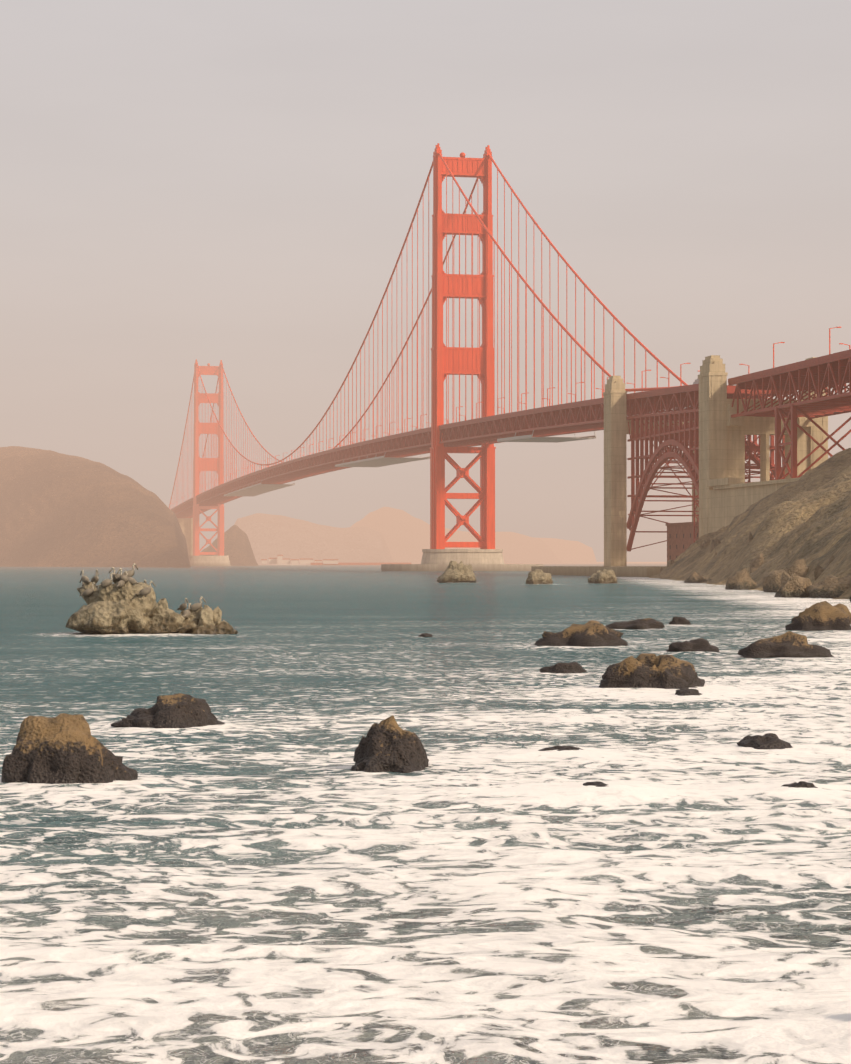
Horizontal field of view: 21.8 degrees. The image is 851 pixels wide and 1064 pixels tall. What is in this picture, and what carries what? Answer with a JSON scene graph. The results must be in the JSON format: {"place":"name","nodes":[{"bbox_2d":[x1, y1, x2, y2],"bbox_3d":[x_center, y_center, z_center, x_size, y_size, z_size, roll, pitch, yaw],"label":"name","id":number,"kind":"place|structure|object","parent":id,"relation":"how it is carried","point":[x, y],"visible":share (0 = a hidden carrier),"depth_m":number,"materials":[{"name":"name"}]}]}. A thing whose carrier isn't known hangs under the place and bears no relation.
{"place":"outdoors","nodes":[
{"label":"outdoors","id":0,"kind":"place"},
{"bbox_2d":[0,446,190,567],"bbox_3d":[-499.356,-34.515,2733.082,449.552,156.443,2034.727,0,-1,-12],"label":"hill","id":1,"kind":"structure","parent":0,"point":[57,509],"depth_m":2271.49,"materials":[{"name":"brown soil"}]},
{"bbox_2d":[166,505,192,555],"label":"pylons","id":2,"kind":"object","parent":1,"relation":"on","point":[186,525],"visible":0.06,"depth_m":2771.43,"materials":[{"name":"concrete"}]},
{"bbox_2d":[199,525,258,565],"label":"distant hill","id":3,"kind":"structure","parent":0,"point":[238,550],"depth_m":2605.04,"materials":[{"name":"brown stone"}]},
{"bbox_2d":[234,513,394,564],"bbox_3d":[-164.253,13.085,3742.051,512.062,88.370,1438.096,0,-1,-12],"label":"distant hill","id":4,"kind":"structure","parent":0,"point":[272,536],"depth_m":3405.35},
{"bbox_2d":[0,562,850,1063],"bbox_3d":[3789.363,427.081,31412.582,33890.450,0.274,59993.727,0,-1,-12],"label":"sea water","id":5,"kind":"structure","parent":0,"point":[264,874],"depth_m":39.44,"materials":[{"name":"liquid"}]},
{"bbox_2d":[1,713,137,783],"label":"rock","id":6,"kind":"object","parent":5,"relation":"in","point":[62,748],"visible":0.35,"depth_m":48.22,"materials":[{"name":"brown stone"}]},
{"bbox_2d":[65,581,199,634],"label":"rock","id":7,"kind":"object","parent":5,"relation":"in","point":[113,609],"visible":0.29,"depth_m":148.28,"materials":[{"name":"beige stone"}]},
{"bbox_2d":[79,563,205,618],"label":"birds","id":8,"kind":"object","parent":7,"relation":"on","point":[122,579],"visible":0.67,"depth_m":149.42},
{"bbox_2d":[111,693,224,727],"bbox_3d":[-7.454,5.809,65.384,4.602,2.047,2.792,0,-1,5],"label":"rock","id":9,"kind":"object","parent":5,"relation":"in","point":[179,710],"visible":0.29,"depth_m":64.78,"materials":[{"name":"stone"}]},
{"bbox_2d":[176,605,237,634],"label":"rock","id":10,"kind":"object","parent":5,"relation":"in","point":[210,622],"visible":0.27,"depth_m":149.52,"materials":[{"name":"beige stone"}]},
{"bbox_2d":[261,555,410,564],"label":"shore","id":11,"kind":"structure","parent":5,"relation":"on","point":[343,563],"depth_m":2952.56,"materials":[{"name":"brown"}]},
{"bbox_2d":[261,556,337,564],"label":"shore buildings","id":12,"kind":"structure","parent":11,"relation":"on","point":[279,560],"depth_m":2966.65,"materials":[{"name":"beige"}]},
{"bbox_2d":[189,549,542,570],"bbox_3d":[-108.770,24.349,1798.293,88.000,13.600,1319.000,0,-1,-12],"label":"tower piers","id":13,"kind":"structure","parent":5,"relation":"in","point":[475,559],"depth_m":1163.72,"materials":[{"name":"concrete"}]},
{"bbox_2d":[193,359,223,555],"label":"tower","id":14,"kind":"structure","parent":13,"relation":"on","point":[213,397],"depth_m":2426.48,"materials":[{"name":"metal"}]},
{"bbox_2d":[430,143,495,548],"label":"tower","id":15,"kind":"structure","parent":13,"relation":"on","point":[463,166],"depth_m":1173.43,"materials":[{"name":"red metal"}]},
{"bbox_2d":[350,715,428,772],"bbox_3d":[-0.830,5.275,51.783,1.991,1.921,2.111,0,-1,-12],"label":"rock","id":16,"kind":"object","parent":5,"relation":"in","point":[388,744],"visible":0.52,"depth_m":51.42,"materials":[{"name":"stone"}]},
{"bbox_2d":[418,633,432,636],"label":"rock","id":17,"kind":"object","parent":5,"relation":"in","point":[425,635],"visible":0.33,"depth_m":143.01,"materials":[{"name":"grey stone"}]},
{"bbox_2d":[437,561,476,582],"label":"rock","id":18,"kind":"object","parent":5,"relation":"in","point":[456,572],"visible":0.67,"depth_m":514.27,"materials":[{"name":"beige stone"}]},
{"bbox_2d":[526,569,552,583],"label":"rock","id":19,"kind":"object","parent":5,"relation":"in","point":[538,576],"visible":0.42,"depth_m":480.71,"materials":[{"name":"beige stone"}]},
{"bbox_2d":[538,746,583,750],"bbox_3d":[3.514,5.688,56.252,1.426,0.480,0.965,0,-1,5],"label":"flat rock","id":20,"kind":"object","parent":5,"relation":"in","point":[559,748],"visible":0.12,"depth_m":56.12,"materials":[{"name":"grey stone"}]},
{"bbox_2d":[539,662,586,673],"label":"rock","id":21,"kind":"object","parent":5,"relation":"in","point":[572,667],"visible":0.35,"depth_m":95.87,"materials":[{"name":"stone"}]},
{"bbox_2d":[534,620,627,646],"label":"rock","id":22,"kind":"object","parent":5,"relation":"in","point":[592,633],"visible":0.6,"depth_m":126.76,"materials":[{"name":"brown stone"}]},
{"bbox_2d":[583,781,607,786],"bbox_3d":[3.839,5.596,47.090,1.497,0.524,1.151,0,-1,-12],"label":"flat rock","id":23,"kind":"object","parent":5,"relation":"in","point":[598,784],"visible":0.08,"depth_m":47.12,"materials":[{"name":"stone"}]},
{"bbox_2d":[588,569,616,583],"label":"rock","id":24,"kind":"object","parent":5,"relation":"in","point":[603,576],"visible":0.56,"depth_m":497.17,"materials":[{"name":"beige stone"}]},
{"bbox_2d":[606,618,664,628],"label":"rock","id":25,"kind":"object","parent":5,"relation":"in","point":[648,623],"visible":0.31,"depth_m":158.94,"materials":[{"name":"grey stone"}]},
{"bbox_2d":[599,653,704,688],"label":"rock","id":26,"kind":"object","parent":5,"relation":"in","point":[646,670],"visible":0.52,"depth_m":84.20,"materials":[{"name":"brown stone"}]},
{"bbox_2d":[669,616,690,624],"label":"rock","id":27,"kind":"object","parent":5,"relation":"in","point":[676,620],"visible":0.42,"depth_m":171.01,"materials":[{"name":"grey stone"}]},
{"bbox_2d":[675,689,701,695],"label":"rock","id":28,"kind":"object","parent":5,"relation":"in","point":[683,692],"visible":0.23,"depth_m":80.24,"materials":[{"name":"grey stone"}]},
{"bbox_2d":[666,638,719,651],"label":"rock","id":29,"kind":"object","parent":5,"relation":"in","point":[701,644],"visible":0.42,"depth_m":118.83,"materials":[{"name":"stone"}]},
{"bbox_2d":[737,733,792,748],"bbox_3d":[8.945,5.640,57.608,1.496,0.742,1.643,0,-1,-12],"label":"rock","id":30,"kind":"object","parent":5,"relation":"in","point":[769,741],"visible":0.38,"depth_m":57.27,"materials":[{"name":"stone"}]},
{"bbox_2d":[737,631,833,657],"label":"rock","id":31,"kind":"object","parent":5,"relation":"in","point":[789,644],"visible":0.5,"depth_m":111.78,"materials":[{"name":"brown stone"}]},
{"bbox_2d":[782,781,817,787],"bbox_3d":[7.990,5.568,47.232,1.051,0.465,0.735,0,-1,11],"label":"rock","id":32,"kind":"object","parent":5,"relation":"in","point":[801,784],"visible":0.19,"depth_m":47.04,"materials":[{"name":"stone"}]},
{"bbox_2d":[785,601,850,630],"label":"rock","id":33,"kind":"object","parent":5,"relation":"in","point":[822,616],"visible":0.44,"depth_m":155.38,"materials":[{"name":"brown stone"}]},
{"bbox_2d":[0,0,850,561],"label":"sky","id":34,"kind":"structure","parent":0,"point":[240,184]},
{"bbox_2d":[351,507,563,563],"bbox_3d":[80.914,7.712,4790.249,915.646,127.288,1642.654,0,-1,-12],"label":"wooded hill","id":35,"kind":"structure","parent":0,"point":[406,535],"depth_m":4523.95,"materials":[{"name":"beige"}]},
{"bbox_2d":[533,537,597,563],"bbox_3d":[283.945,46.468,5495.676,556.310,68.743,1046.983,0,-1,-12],"label":"distant hill","id":36,"kind":"structure","parent":0,"point":[570,552],"depth_m":5240.21,"materials":[{"name":"beige"}]},
{"bbox_2d":[649,448,850,598],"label":"shore terrain","id":37,"kind":"structure","parent":0,"point":[805,518],"depth_m":488.19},
{"bbox_2d":[667,559,674,567],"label":"shore boulder","id":38,"kind":"object","parent":37,"relation":"on","point":[669,562],"visible":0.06,"depth_m":690.09,"materials":[{"name":"brown stone"}]},
{"bbox_2d":[531,355,827,576],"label":"concrete pylons","id":39,"kind":"object","parent":37,"relation":"on","point":[727,494],"visible":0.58,"depth_m":726.78,"materials":[{"name":"concrete"}]},
{"bbox_2d":[627,404,850,550],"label":"steel arch","id":40,"kind":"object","parent":39,"relation":"on","point":[676,437],"visible":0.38,"depth_m":783.00,"materials":[{"name":"red metal"}]},
{"bbox_2d":[728,349,850,418],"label":"bridge deck truss","id":41,"kind":"object","parent":40,"relation":"on","point":[818,375],"visible":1,"depth_m":675.63,"materials":[{"name":"red metal"}]},
{"bbox_2d":[666,522,698,560],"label":"brick building","id":42,"kind":"structure","parent":37,"relation":"on","point":[680,530],"depth_m":816.69,"materials":[{"name":"brown brick"}]},
{"bbox_2d":[670,533,697,559],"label":"windows","id":43,"kind":"structure","parent":42,"relation":"attached to","point":[683,545],"depth_m":819.85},
{"bbox_2d":[683,571,702,582],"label":"shore boulder","id":44,"kind":"object","parent":37,"relation":"on","point":[694,577],"visible":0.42,"depth_m":515.62,"materials":[{"name":"brown stone"}]},
{"bbox_2d":[701,538,709,548],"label":"shore boulder","id":45,"kind":"object","parent":37,"relation":"on","point":[707,542],"visible":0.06,"depth_m":665.54,"materials":[{"name":"brown stone"}]},
{"bbox_2d":[703,577,711,581],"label":"shore boulder","id":46,"kind":"object","parent":37,"relation":"on","point":[705,579],"visible":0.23,"depth_m":527.31,"materials":[{"name":"stone"}]},
{"bbox_2d":[710,538,720,552],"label":"shore boulder","id":47,"kind":"object","parent":37,"relation":"on","point":[715,543],"visible":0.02,"depth_m":591.80,"materials":[{"name":"brown stone"}]},
{"bbox_2d":[725,568,756,589],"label":"shore boulder","id":48,"kind":"object","parent":37,"relation":"on","point":[740,580],"visible":0.33,"depth_m":390.71,"materials":[{"name":"brown stone"}]},
{"bbox_2d":[750,553,763,572],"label":"shore boulder","id":49,"kind":"object","parent":37,"relation":"on","point":[757,562],"visible":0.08,"depth_m":465.14,"materials":[{"name":"brown stone"}]},
{"bbox_2d":[762,569,789,592],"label":"shore boulder","id":50,"kind":"object","parent":37,"relation":"on","point":[771,581],"visible":0.1,"depth_m":356.88,"materials":[{"name":"brown stone"}]},
{"bbox_2d":[774,572,811,597],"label":"shore boulder","id":51,"kind":"object","parent":37,"relation":"on","point":[794,585],"visible":0.44,"depth_m":305.62,"materials":[{"name":"brown stone"}]},
{"bbox_2d":[784,559,807,576],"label":"shore boulder","id":52,"kind":"object","parent":37,"relation":"on","point":[798,567],"visible":0.06,"depth_m":357.77,"materials":[{"name":"brown stone"}]},
{"bbox_2d":[814,555,834,579],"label":"shore boulder","id":53,"kind":"object","parent":37,"relation":"on","point":[818,570],"visible":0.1,"depth_m":345.97,"materials":[{"name":"brown stone"}]},
{"bbox_2d":[804,574,850,597],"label":"shore boulder","id":54,"kind":"object","parent":37,"relation":"on","point":[830,586],"visible":0.5,"depth_m":301.88,"materials":[{"name":"brown stone"}]},
{"bbox_3d":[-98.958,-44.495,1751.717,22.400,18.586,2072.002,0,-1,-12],"label":"road deck truss","id":55,"kind":"object","parent":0,"visible":0},
{"bbox_2d":[171,384,795,518],"bbox_3d":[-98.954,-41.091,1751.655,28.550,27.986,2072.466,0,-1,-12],"label":"deck truss","id":56,"kind":"object","parent":55,"relation":"attached to","point":[572,417],"visible":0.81,"depth_m":1096.18,"materials":[{"name":"metal"}]},
{"bbox_2d":[224,430,595,495],"bbox_3d":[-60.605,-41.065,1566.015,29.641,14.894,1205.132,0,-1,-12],"label":"maintenance platforms","id":57,"kind":"object","parent":56,"relation":"on","point":[260,488],"visible":0.85,"depth_m":1392.08,"materials":[{"name":"grey"}]},
{"bbox_2d":[169,152,687,507],"bbox_3d":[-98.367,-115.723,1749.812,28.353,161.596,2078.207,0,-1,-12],"label":"suspension cables","id":58,"kind":"object","parent":56,"relation":"on","point":[538,299],"visible":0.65,"depth_m":1151.77,"materials":[{"name":"red metal"}]},
{"bbox_2d":[172,327,849,503],"bbox_3d":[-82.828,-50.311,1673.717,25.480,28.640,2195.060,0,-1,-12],"label":"street lamps","id":59,"kind":"object","parent":56,"relation":"on","point":[547,399],"visible":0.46,"depth_m":999.45,"materials":[{"name":"red metal"}]},
{"bbox_2d":[415,379,698,429],"bbox_3d":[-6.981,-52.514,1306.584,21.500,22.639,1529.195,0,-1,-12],"label":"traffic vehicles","id":60,"kind":"object","parent":55,"relation":"on","point":[696,381],"depth_m":765.22,"materials":[{"name":"red metal"}]}
]}

